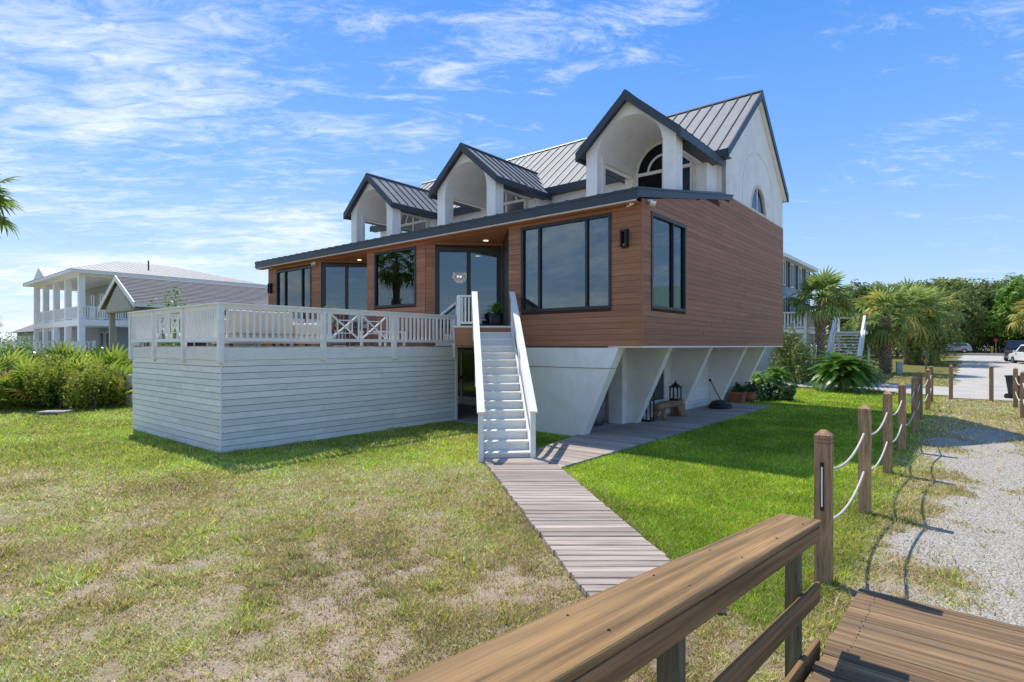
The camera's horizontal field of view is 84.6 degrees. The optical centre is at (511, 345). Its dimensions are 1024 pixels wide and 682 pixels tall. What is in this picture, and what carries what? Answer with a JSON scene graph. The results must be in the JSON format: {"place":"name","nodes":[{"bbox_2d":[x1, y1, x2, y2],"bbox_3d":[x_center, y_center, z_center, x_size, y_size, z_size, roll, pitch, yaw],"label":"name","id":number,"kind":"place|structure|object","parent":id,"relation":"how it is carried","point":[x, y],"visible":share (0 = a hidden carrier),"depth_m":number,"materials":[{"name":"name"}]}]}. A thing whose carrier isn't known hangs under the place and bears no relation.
{"place":"outdoors","nodes":[
{"label":"outdoors","id":0,"kind":"place"},
{"bbox_2d":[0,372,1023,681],"bbox_3d":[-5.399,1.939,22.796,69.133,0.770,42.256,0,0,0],"label":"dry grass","id":1,"kind":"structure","parent":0,"point":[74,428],"depth_m":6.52,"materials":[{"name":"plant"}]},
{"bbox_2d":[0,346,1023,681],"bbox_3d":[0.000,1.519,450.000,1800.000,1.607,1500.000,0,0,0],"label":"ground","id":2,"kind":"structure","parent":0,"point":[998,520],"depth_m":5.98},
{"bbox_2d":[0,351,22,404],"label":"saw palmetto","id":3,"kind":"object","parent":2,"relation":"on","point":[3,366],"visible":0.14,"depth_m":21.17,"materials":[{"name":"green plant"}]},
{"bbox_2d":[0,170,28,238],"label":"palm tree","id":4,"kind":"object","parent":2,"relation":"on","point":[5,204],"visible":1,"depth_m":19.80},
{"bbox_2d":[0,339,43,357],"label":"shrub","id":5,"kind":"object","parent":2,"relation":"on","point":[19,349],"visible":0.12,"depth_m":24.13,"materials":[{"name":"green plant"}]},
{"bbox_2d":[0,332,47,356],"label":"shrub","id":6,"kind":"object","parent":2,"relation":"on","point":[14,338],"visible":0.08,"depth_m":30.36,"materials":[{"name":"green plant"}]},
{"bbox_2d":[0,346,50,367],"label":"saw palmetto","id":7,"kind":"object","parent":2,"relation":"on","point":[16,356],"visible":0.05,"depth_m":22.79,"materials":[{"name":"green plant"}]},
{"bbox_2d":[0,354,55,408],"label":"saw palmetto","id":8,"kind":"object","parent":2,"relation":"on","point":[8,379],"visible":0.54,"depth_m":19.98,"materials":[{"name":"green plant"}]},
{"bbox_2d":[0,363,74,408],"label":"saw palmetto","id":9,"kind":"object","parent":2,"relation":"on","point":[14,399],"visible":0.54,"depth_m":19.88,"materials":[{"name":"green plant"}]},
{"bbox_2d":[10,319,74,352],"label":"grey hip house","id":10,"kind":"structure","parent":2,"relation":"on","point":[29,331],"depth_m":96.01,"materials":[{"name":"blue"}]},
{"bbox_2d":[5,338,80,365],"bbox_3d":[-19.730,1.139,23.916,4.202,2.973,4.648,0,0,0],"label":"saw palmetto","id":11,"kind":"object","parent":2,"relation":"on","point":[63,350],"visible":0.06,"depth_m":23.84,"materials":[{"name":"green plant"}]},
{"bbox_2d":[36,410,72,414],"bbox_3d":[-15.352,2.243,18.900,0.840,0.115,0.500,0,0,-8],"label":"ground cover plate","id":12,"kind":"object","parent":2,"relation":"on","point":[50,412],"visible":0.86,"depth_m":18.71,"materials":[{"name":"concrete"}]},
{"bbox_2d":[22,352,102,409],"bbox_3d":[-16.176,1.439,20.422,2.289,2.417,1.886,0,0,-28],"label":"shrub","id":13,"kind":"object","parent":2,"relation":"on","point":[50,378],"visible":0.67,"depth_m":20.02,"materials":[{"name":"green plant"}]},
{"bbox_2d":[27,381,103,409],"bbox_3d":[-16.355,1.850,21.003,2.570,1.271,2.406,0,0,-34],"label":"shrub","id":14,"kind":"object","parent":2,"relation":"on","point":[50,404],"visible":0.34,"depth_m":20.14,"materials":[{"name":"green plant"}]},
{"bbox_2d":[46,350,99,373],"bbox_3d":[-17.850,1.235,22.422,3.819,2.286,3.343,0,0,0],"label":"saw palmetto","id":15,"kind":"object","parent":2,"relation":"on","point":[73,363],"visible":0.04,"depth_m":22.49,"materials":[{"name":"green plant"}]},
{"bbox_2d":[40,339,108,365],"bbox_3d":[-18.696,1.055,24.180,3.847,2.856,4.154,0,0,25],"label":"saw palmetto","id":16,"kind":"object","parent":2,"relation":"on","point":[70,352],"visible":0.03,"depth_m":24.10,"materials":[{"name":"green plant"}]},
{"bbox_2d":[50,360,125,402],"bbox_3d":[-16.294,1.459,21.636,2.994,1.859,2.833,0,0,-30],"label":"saw palmetto","id":17,"kind":"object","parent":2,"relation":"on","point":[89,377],"visible":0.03,"depth_m":21.15,"materials":[{"name":"green plant"}]},
{"bbox_2d":[49,342,131,374],"bbox_3d":[-17.741,1.146,23.874,4.285,2.628,4.064,0,0,0],"label":"saw palmetto","id":18,"kind":"object","parent":2,"relation":"on","point":[115,354],"visible":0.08,"depth_m":23.65,"materials":[{"name":"green plant"}]},
{"bbox_2d":[57,361,124,410],"bbox_3d":[-15.209,1.563,20.300,1.468,1.997,2.033,0,0,40],"label":"shrub","id":19,"kind":"object","parent":2,"relation":"on","point":[91,397],"visible":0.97,"depth_m":20.16,"materials":[{"name":"green plant"}]},
{"bbox_2d":[80,359,133,400],"bbox_3d":[-15.741,1.435,21.865,2.935,1.861,2.633,0,0,-36],"label":"saw palmetto","id":20,"kind":"object","parent":2,"relation":"on","point":[124,368],"visible":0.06,"depth_m":21.91,"materials":[{"name":"green plant"}]},
{"bbox_2d":[89,367,132,407],"bbox_3d":[-14.714,1.548,21.136,2.492,1.601,2.010,0,0,0],"label":"shrub","id":21,"kind":"object","parent":2,"relation":"on","point":[116,375],"visible":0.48,"depth_m":20.89,"materials":[{"name":"green plant"}]},
{"bbox_2d":[125,375,133,405],"bbox_3d":[-14.534,1.700,21.400,0.220,1.200,0.220,0,0,0],"label":"fence post","id":22,"kind":"object","parent":2,"relation":"on","point":[129,381],"visible":0.57,"depth_m":21.31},
{"bbox_2d":[0,261,266,353],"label":"porch house","id":23,"kind":"structure","parent":2,"relation":"on","point":[88,326],"depth_m":52.41,"materials":[{"name":"white"}]},
{"bbox_2d":[89,295,94,319],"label":"window","id":24,"kind":"structure","parent":23,"relation":"in","point":[91,298],"depth_m":57.05,"materials":[{"name":"white paint"}]},
{"bbox_2d":[142,279,186,345],"bbox_3d":[-12.510,0.188,20.492,1.886,5.174,1.289,0,0,34],"label":"shrub","id":25,"kind":"object","parent":2,"relation":"on","point":[175,305],"visible":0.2,"depth_m":20.31,"materials":[{"name":"green plant"}]},
{"bbox_2d":[98,275,366,350],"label":"gabled house","id":26,"kind":"structure","parent":2,"relation":"on","point":[125,294],"depth_m":30.40,"materials":[{"name":"beige"}]},
{"bbox_2d":[127,302,457,452],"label":"raised deck","id":27,"kind":"structure","parent":2,"relation":"on","point":[219,396],"depth_m":13.67,"materials":[{"name":"grey wood"}]},
{"bbox_2d":[212,310,292,345],"bbox_3d":[-6.018,-0.392,13.110,0.880,0.800,1.500,0,0,40],"label":"sofa","id":28,"kind":"object","parent":27,"relation":"on","point":[231,343],"visible":0.52,"depth_m":12.72,"materials":[{"name":"fabric"}]},
{"bbox_2d":[279,322,319,345],"bbox_3d":[-5.306,-0.292,14.208,0.880,0.600,0.850,0,0,40],"label":"armchair","id":29,"kind":"object","parent":27,"relation":"on","point":[304,333],"visible":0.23,"depth_m":13.85,"materials":[{"name":"white fabric"}]},
{"bbox_2d":[332,314,353,345],"bbox_3d":[-4.596,-0.472,14.943,0.640,0.960,0.697,0,0,-29],"label":"deck chair","id":30,"kind":"object","parent":27,"relation":"on","point":[339,316],"visible":0.27,"depth_m":15.20,"materials":[{"name":"red wood"}]},
{"bbox_2d":[348,316,376,345],"bbox_3d":[-4.156,-0.472,15.529,0.697,0.960,0.640,0,0,-33],"label":"deck chair","id":31,"kind":"object","parent":27,"relation":"on","point":[372,318],"visible":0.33,"depth_m":15.55,"materials":[{"name":"red wood"}]},
{"bbox_2d":[360,331,404,345],"bbox_3d":[-3.868,-0.212,16.845,1.000,0.440,1.000,0,0,40],"label":"deck table","id":32,"kind":"object","parent":27,"relation":"on","point":[379,343],"visible":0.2,"depth_m":16.75,"materials":[{"name":"white paint"}]},
{"bbox_2d":[436,295,472,345],"bbox_3d":[-1.633,-0.690,16.280,0.709,1.380,2.252,0,0,-20],"label":"landing railing","id":33,"kind":"object","parent":27,"relation":"on","point":[459,306],"visible":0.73,"depth_m":15.33,"materials":[{"name":"white paint"}]},
{"bbox_2d":[3,436,959,681],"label":"fallen leaves","id":34,"kind":"object","parent":2,"relation":"on","point":[358,597],"visible":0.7,"depth_m":4.87,"materials":[{"name":"brown plant"}]},
{"bbox_2d":[472,291,536,461],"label":"front staircase","id":35,"kind":"structure","parent":2,"relation":"on","point":[502,418],"depth_m":12.62,"materials":[{"name":"white paint"}]},
{"bbox_2d":[254,89,788,435],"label":"house","id":36,"kind":"structure","parent":2,"relation":"on","point":[628,250],"depth_m":17.86,"materials":[{"name":"brown wood"}]},
{"bbox_2d":[276,265,311,318],"bbox_3d":[-8.896,-2.030,22.951,2.690,2.240,0.105,0,0,40],"label":"window","id":37,"kind":"structure","parent":36,"relation":"in","point":[293,286],"depth_m":22.97,"materials":[{"name":"black glass"}]},
{"bbox_2d":[322,263,366,330],"bbox_3d":[-6.399,-1.865,21.754,1.830,2.610,0.105,0,0,-5],"label":"sliding door","id":38,"kind":"structure","parent":36,"relation":"in","point":[324,265],"depth_m":21.70,"materials":[{"name":"black metal"}]},
{"bbox_2d":[374,246,415,307],"bbox_3d":[-3.911,-2.255,18.835,2.180,1.910,0.105,0,0,40],"label":"window","id":39,"kind":"structure","parent":36,"relation":"in","point":[394,270],"depth_m":18.86,"materials":[{"name":"black glass"}]},
{"bbox_2d":[452,259,465,282],"bbox_3d":[-1.826,-2.600,19.633,0.515,0.825,0.515,0,0,40],"label":"chandelier","id":40,"kind":"object","parent":36,"relation":"hanging from","point":[459,277],"visible":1,"depth_m":19.56,"materials":[{"name":"white metal"}]},
{"bbox_2d":[458,350,476,404],"bbox_3d":[-1.970,1.200,21.811,1.800,2.100,0.118,0,0,40],"label":"glazed door","id":41,"kind":"structure","parent":36,"relation":"in","point":[466,358],"depth_m":21.67,"materials":[{"name":"white paint"}]},
{"bbox_2d":[435,247,500,327],"bbox_3d":[-1.400,-1.850,17.998,2.100,2.580,0.105,0,0,-5],"label":"sliding door","id":42,"kind":"structure","parent":36,"relation":"in","point":[437,249],"depth_m":17.95,"materials":[{"name":"black glass"}]},
{"bbox_2d":[485,301,508,325],"bbox_3d":[-0.371,-0.909,15.853,0.797,0.726,0.805,0,0,40],"label":"potted palm","id":43,"kind":"object","parent":36,"relation":"on","point":[495,317],"visible":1,"depth_m":15.70,"materials":[{"name":"black ceramic"}]},
{"bbox_2d":[521,212,611,312],"bbox_3d":[1.345,-2.065,14.497,2.790,2.310,0.105,0,0,40],"label":"window","id":44,"kind":"structure","parent":36,"relation":"in","point":[587,218],"depth_m":14.43,"materials":[{"name":"black glass"}]},
{"bbox_2d":[594,401,605,424],"bbox_3d":[2.180,1.744,16.066,1.008,1.040,0.898,0,0,40],"label":"covered grill","id":45,"kind":"object","parent":36,"relation":"in","point":[599,417],"visible":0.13,"depth_m":15.76,"materials":[{"name":"black metal"}]},
{"bbox_2d":[651,367,664,402],"bbox_3d":[4.714,1.050,18.170,0.049,1.540,1.010,0,0,40],"label":"lower window","id":46,"kind":"structure","parent":36,"relation":"in","point":[659,392],"depth_m":18.34,"materials":[{"name":"white paint"}]},
{"bbox_2d":[650,212,685,311],"bbox_3d":[3.952,-2.050,14.235,0.105,2.300,2.070,0,0,40],"label":"window","id":47,"kind":"structure","parent":36,"relation":"in","point":[668,236],"depth_m":14.26,"materials":[{"name":"black glass"}]},
{"bbox_2d":[750,185,766,217],"bbox_3d":[8.781,-5.205,20.122,0.115,1.019,1.840,0,0,40],"label":"half round window","id":48,"kind":"structure","parent":36,"relation":"in","point":[758,204],"depth_m":20.24,"materials":[{"name":"white paint"}]},
{"bbox_2d":[483,456,726,612],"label":"walkway","id":49,"kind":"structure","parent":2,"relation":"on","point":[593,543],"depth_m":6.95,"materials":[{"name":"grey wood"}]},
{"bbox_2d":[536,403,770,468],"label":"side walkway","id":50,"kind":"structure","parent":2,"relation":"on","point":[568,452],"depth_m":14.20,"materials":[{"name":"grey wood"}]},
{"bbox_2d":[642,396,655,421],"bbox_3d":[4.046,1.750,16.692,0.320,0.980,0.320,0,0,40],"label":"lantern","id":51,"kind":"object","parent":50,"relation":"on","point":[648,418],"visible":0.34,"depth_m":16.65,"materials":[{"name":"black metal"}]},
{"bbox_2d":[652,400,684,419],"bbox_3d":[4.967,2.002,17.687,0.510,0.533,1.771,0,0,40],"label":"log bench","id":52,"kind":"object","parent":50,"relation":"on","point":[677,408],"visible":0.88,"depth_m":17.67,"materials":[{"name":"brown wood"}]},
{"bbox_2d":[668,381,682,400],"bbox_3d":[5.261,1.434,18.101,0.340,0.620,0.340,0,0,40],"label":"lantern","id":53,"kind":"object","parent":52,"relation":"on","point":[677,386],"visible":1,"depth_m":18.07,"materials":[{"name":"black metal"}]},
{"bbox_2d":[707,379,732,408],"bbox_3d":[7.520,1.708,20.347,0.838,1.046,1.140,0,0,40],"label":"surface cleaner","id":54,"kind":"object","parent":50,"relation":"on","point":[720,404],"visible":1,"depth_m":20.10,"materials":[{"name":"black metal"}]},
{"bbox_2d":[536,387,938,624],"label":"lawn grass","id":55,"kind":"structure","parent":2,"relation":"on","point":[710,508],"depth_m":9.62,"materials":[{"name":"plant"}]},
{"bbox_2d":[728,382,750,402],"bbox_3d":[9.257,1.869,22.783,0.749,0.863,0.964,0,0,40],"label":"terracotta planter","id":56,"kind":"object","parent":2,"relation":"on","point":[737,393],"visible":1,"depth_m":22.57,"materials":[{"name":"orange ceramic"}]},
{"bbox_2d":[743,380,759,401],"bbox_3d":[9.714,1.831,22.941,0.717,0.939,0.641,0,0,40],"label":"terracotta planter","id":57,"kind":"object","parent":2,"relation":"on","point":[751,395],"visible":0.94,"depth_m":22.75,"materials":[{"name":"orange ceramic"}]},
{"bbox_2d":[750,370,769,400],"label":"garden plant","id":58,"kind":"object","parent":2,"relation":"on","point":[758,378],"visible":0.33,"depth_m":23.67,"materials":[{"name":"green plant"}]},
{"bbox_2d":[755,383,774,401],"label":"garden plant","id":59,"kind":"object","parent":2,"relation":"on","point":[766,396],"visible":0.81,"depth_m":23.11,"materials":[{"name":"green plant"}]},
{"bbox_2d":[761,364,796,385],"bbox_3d":[14.107,1.662,29.990,1.978,1.341,1.957,0,0,0],"label":"cycad","id":60,"kind":"object","parent":2,"relation":"on","point":[778,373],"visible":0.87,"depth_m":29.78,"materials":[{"name":"green plant"}]},
{"bbox_2d":[764,377,798,400],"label":"garden plant","id":61,"kind":"object","parent":2,"relation":"on","point":[786,392],"visible":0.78,"depth_m":23.54,"materials":[{"name":"green plant"}]},
{"bbox_2d":[767,334,795,377],"bbox_3d":[16.261,0.681,33.559,2.477,3.212,1.647,0,0,-28],"label":"bush","id":62,"kind":"object","parent":2,"relation":"on","point":[773,359],"visible":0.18,"depth_m":33.40,"materials":[{"name":"green plant"}]},
{"bbox_2d":[753,252,825,377],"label":"blue house","id":63,"kind":"structure","parent":2,"relation":"on","point":[795,270],"depth_m":35.20,"materials":[{"name":"grey"}]},
{"bbox_2d":[766,323,816,384],"bbox_3d":[15.809,0.568,31.288,2.230,3.854,2.912,0,0,-14],"label":"bush","id":64,"kind":"object","parent":2,"relation":"on","point":[801,357],"visible":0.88,"depth_m":31.13,"materials":[{"name":"green plant"}]},
{"bbox_2d":[786,338,831,381],"bbox_3d":[17.308,1.014,33.067,2.192,3.125,2.673,0,0,-8],"label":"bush","id":65,"kind":"object","parent":2,"relation":"on","point":[813,373],"visible":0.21,"depth_m":32.26,"materials":[{"name":"green plant"}]},
{"bbox_2d":[783,265,860,380],"bbox_3d":[18.085,-1.250,32.898,4.306,6.816,4.189,0,0,-4],"label":"palm tree","id":66,"kind":"object","parent":2,"relation":"on","point":[829,283],"visible":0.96,"depth_m":32.52,"materials":[{"name":"plant"}]},
{"bbox_2d":[814,429,832,586],"bbox_3d":[3.020,1.732,5.450,0.140,1.835,0.140,0,0,40],"label":"rope post","id":67,"kind":"object","parent":2,"relation":"on","point":[823,546],"visible":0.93,"depth_m":5.39,"materials":[{"name":"brown wood"}]},
{"bbox_2d":[820,462,823,510],"bbox_3d":[2.969,1.350,5.386,0.028,0.460,0.022,0,0,39],"label":"thermometer","id":68,"kind":"object","parent":67,"relation":"attached to","point":[821,486],"visible":1,"depth_m":5.38,"materials":[{"name":"metal"}]},
{"bbox_2d":[833,471,864,519],"bbox_3d":[3.930,1.785,6.585,0.028,0.198,2.915,0,0,39],"label":"rope","id":69,"kind":"object","parent":67,"relation":"hanging from","point":[850,500],"visible":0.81,"depth_m":6.79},
{"bbox_2d":[833,433,864,469],"bbox_3d":[3.930,1.265,6.585,0.028,0.198,2.915,0,0,39],"label":"rope","id":70,"kind":"object","parent":67,"relation":"hanging from","point":[850,457],"visible":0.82,"depth_m":6.79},
{"bbox_2d":[810,287,852,351],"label":"oak tree","id":71,"kind":"object","parent":2,"relation":"on","point":[811,337],"visible":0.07,"depth_m":79.17,"materials":[{"name":"green plant"}]},
{"bbox_2d":[805,351,888,393],"bbox_3d":[16.576,1.526,27.942,3.535,2.570,3.563,0,0,41],"label":"cycad","id":72,"kind":"object","parent":2,"relation":"on","point":[843,372],"visible":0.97,"depth_m":27.42,"materials":[{"name":"green plant"}]},
{"bbox_2d":[825,315,869,364],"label":"side stairs","id":73,"kind":"structure","parent":2,"relation":"on","point":[863,332],"depth_m":37.51,"materials":[{"name":"white paint"}]},
{"bbox_2d":[829,318,873,354],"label":"bush","id":74,"kind":"object","parent":2,"relation":"on","point":[847,328],"visible":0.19,"depth_m":62.05,"materials":[{"name":"green plant"}]},
{"bbox_2d":[833,342,878,368],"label":"bush","id":75,"kind":"object","parent":2,"relation":"on","point":[866,357],"visible":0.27,"depth_m":41.40,"materials":[{"name":"green plant"}]},
{"bbox_2d":[751,381,969,395],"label":"gravel drive","id":76,"kind":"structure","parent":2,"relation":"on","point":[940,390],"depth_m":28.61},
{"bbox_2d":[827,279,898,349],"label":"oak tree","id":77,"kind":"object","parent":2,"relation":"on","point":[858,290],"visible":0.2,"depth_m":65.04,"materials":[{"name":"green plant"}]},
{"bbox_2d":[858,405,870,514],"bbox_3d":[4.840,1.732,7.720,0.140,1.835,0.140,0,0,40],"label":"rope post","id":78,"kind":"object","parent":2,"relation":"on","point":[864,459],"visible":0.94,"depth_m":7.66,"materials":[{"name":"brown wood"}]},
{"bbox_2d":[850,306,900,357],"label":"palm tree","id":79,"kind":"object","parent":2,"relation":"on","point":[875,341],"visible":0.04,"depth_m":59.70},
{"bbox_2d":[845,280,925,372],"bbox_3d":[25.482,-1.358,38.773,5.191,6.636,4.912,0,0,-27],"label":"palm tree","id":80,"kind":"object","parent":2,"relation":"on","point":[885,334],"visible":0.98,"depth_m":38.15,"materials":[{"name":"plant"}]},
{"bbox_2d":[883,391,892,473],"bbox_3d":[6.750,1.732,10.110,0.140,1.835,0.140,0,0,37],"label":"rope post","id":81,"kind":"object","parent":2,"relation":"on","point":[888,432],"visible":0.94,"depth_m":10.05,"materials":[{"name":"brown wood"}]},
{"bbox_2d":[898,383,905,450],"bbox_3d":[8.550,1.732,12.330,0.140,1.835,0.140,0,0,37],"label":"rope post","id":82,"kind":"object","parent":2,"relation":"on","point":[902,416],"visible":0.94,"depth_m":12.27,"materials":[{"name":"brown wood"}]},
{"bbox_2d":[874,276,952,363],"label":"palm tree","id":83,"kind":"object","parent":2,"relation":"on","point":[915,289],"visible":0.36,"depth_m":46.29,"materials":[{"name":"plant"}]},
{"bbox_2d":[805,588,1023,681],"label":"boardwalk","id":84,"kind":"structure","parent":2,"relation":"on","point":[876,637],"depth_m":4.06,"materials":[{"name":"brown wood"}]},
{"bbox_2d":[394,513,821,681],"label":"boardwalk railing","id":85,"kind":"object","parent":84,"relation":"attached to","point":[623,631],"visible":1,"depth_m":2.21,"materials":[{"name":"brown wood"}]},
{"bbox_2d":[911,377,917,432],"bbox_3d":[10.640,1.732,14.870,0.140,1.835,0.140,0,0,37],"label":"rope post","id":86,"kind":"object","parent":2,"relation":"on","point":[914,403],"visible":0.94,"depth_m":14.81,"materials":[{"name":"brown wood"}]},
{"bbox_2d":[917,372,922,418],"bbox_3d":[12.720,1.732,17.550,0.140,1.835,0.140,0,0,41],"label":"rope post","id":87,"kind":"object","parent":2,"relation":"on","point":[920,392],"visible":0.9,"depth_m":17.50,"materials":[{"name":"brown wood"}]},
{"bbox_2d":[902,336,939,364],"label":"bush","id":88,"kind":"object","parent":2,"relation":"on","point":[916,348],"visible":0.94,"depth_m":46.41,"materials":[{"name":"green plant"}]},
{"bbox_2d":[888,280,954,362],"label":"palm tree","id":89,"kind":"object","parent":2,"relation":"on","point":[942,315],"visible":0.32,"depth_m":47.07,"materials":[{"name":"plant"}]},
{"bbox_2d":[925,369,929,410],"bbox_3d":[14.750,1.732,19.950,0.140,1.835,0.140,0,0,38],"label":"rope post","id":90,"kind":"object","parent":2,"relation":"on","point":[927,390],"visible":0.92,"depth_m":19.90,"materials":[{"name":"brown wood"}]},
{"bbox_2d":[899,277,975,321],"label":"oak tree","id":91,"kind":"object","parent":2,"relation":"on","point":[950,287],"visible":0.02,"depth_m":88.93,"materials":[{"name":"green plant"}]},
{"bbox_2d":[914,308,965,359],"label":"bush","id":92,"kind":"object","parent":2,"relation":"on","point":[942,344],"visible":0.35,"depth_m":49.60,"materials":[{"name":"green plant"}]},
{"bbox_2d":[912,284,969,360],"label":"palm tree","id":93,"kind":"object","parent":2,"relation":"on","point":[951,302],"visible":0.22,"depth_m":51.44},
{"bbox_2d":[949,365,952,399],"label":"rope post","id":94,"kind":"object","parent":2,"relation":"on","point":[950,382],"visible":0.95,"depth_m":24.02,"materials":[{"name":"brown wood"}]},
{"bbox_2d":[932,343,972,352],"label":"parked car","id":95,"kind":"object","parent":2,"relation":"on","point":[964,347],"visible":0.48,"depth_m":80.63,"materials":[{"name":"silver metal"}]},
{"bbox_2d":[931,277,982,303],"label":"oak tree","id":96,"kind":"object","parent":2,"relation":"on","point":[959,280],"visible":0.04,"depth_m":96.97,"materials":[{"name":"green plant"}]},
{"bbox_2d":[938,285,990,352],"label":"oak tree","id":97,"kind":"object","parent":2,"relation":"on","point":[972,332],"visible":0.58,"depth_m":81.96,"materials":[{"name":"green plant"}]},
{"bbox_2d":[949,277,1002,349],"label":"oak tree","id":98,"kind":"object","parent":2,"relation":"on","point":[988,285],"visible":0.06,"depth_m":95.32,"materials":[{"name":"green plant"}]},
{"bbox_2d":[989,366,993,401],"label":"rope post","id":99,"kind":"object","parent":2,"relation":"on","point":[991,384],"visible":0.95,"depth_m":23.18,"materials":[{"name":"brown wood"}]},
{"bbox_2d":[972,285,1022,351],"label":"oak tree","id":100,"kind":"object","parent":2,"relation":"on","point":[986,300],"visible":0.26,"depth_m":86.82,"materials":[{"name":"green plant"}]},
{"bbox_2d":[979,274,1023,344],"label":"oak tree","id":101,"kind":"object","parent":2,"relation":"on","point":[1010,295],"visible":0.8,"depth_m":80.35,"materials":[{"name":"green plant"}]},
{"bbox_2d":[1006,298,1023,336],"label":"palm tree","id":102,"kind":"object","parent":2,"relation":"on","point":[1020,307],"visible":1,"depth_m":69.06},
{"bbox_2d":[1013,368,1017,407],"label":"rope post","id":103,"kind":"object","parent":2,"relation":"on","point":[1015,387],"visible":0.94,"depth_m":20.90,"materials":[{"name":"brown wood"}]},
{"bbox_2d":[1020,371,1023,417],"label":"rope post","id":104,"kind":"object","parent":2,"relation":"on","point":[1021,394],"visible":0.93,"depth_m":17.97,"materials":[{"name":"brown wood"}]},
{"bbox_2d":[0,0,1023,345],"label":"sky","id":105,"kind":"structure","parent":0,"point":[215,137],"materials":[{"name":"blue"}]},
{"bbox_2d":[947,355,1023,400],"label":"gravel road","id":106,"kind":"structure","parent":0,"point":[973,374],"depth_m":36.84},
{"bbox_2d":[1004,375,1019,398],"bbox_3d":[21.804,1.788,24.203,0.620,1.016,0.766,0,0,-17],"label":"wheelie bin","id":107,"kind":"object","parent":106,"relation":"on","point":[1009,382],"visible":0.62,"depth_m":24.27,"materials":[{"name":"plastic"}]},
{"bbox_2d":[1002,340,1023,360],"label":"parked truck","id":108,"kind":"object","parent":106,"relation":"on","point":[1011,346],"visible":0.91,"depth_m":51.04,"materials":[{"name":"black paint"}]},
{"bbox_2d":[1008,345,1023,362],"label":"parked suv","id":109,"kind":"object","parent":106,"relation":"on","point":[1015,356],"visible":0.98,"depth_m":47.35,"materials":[{"name":"white paint"}]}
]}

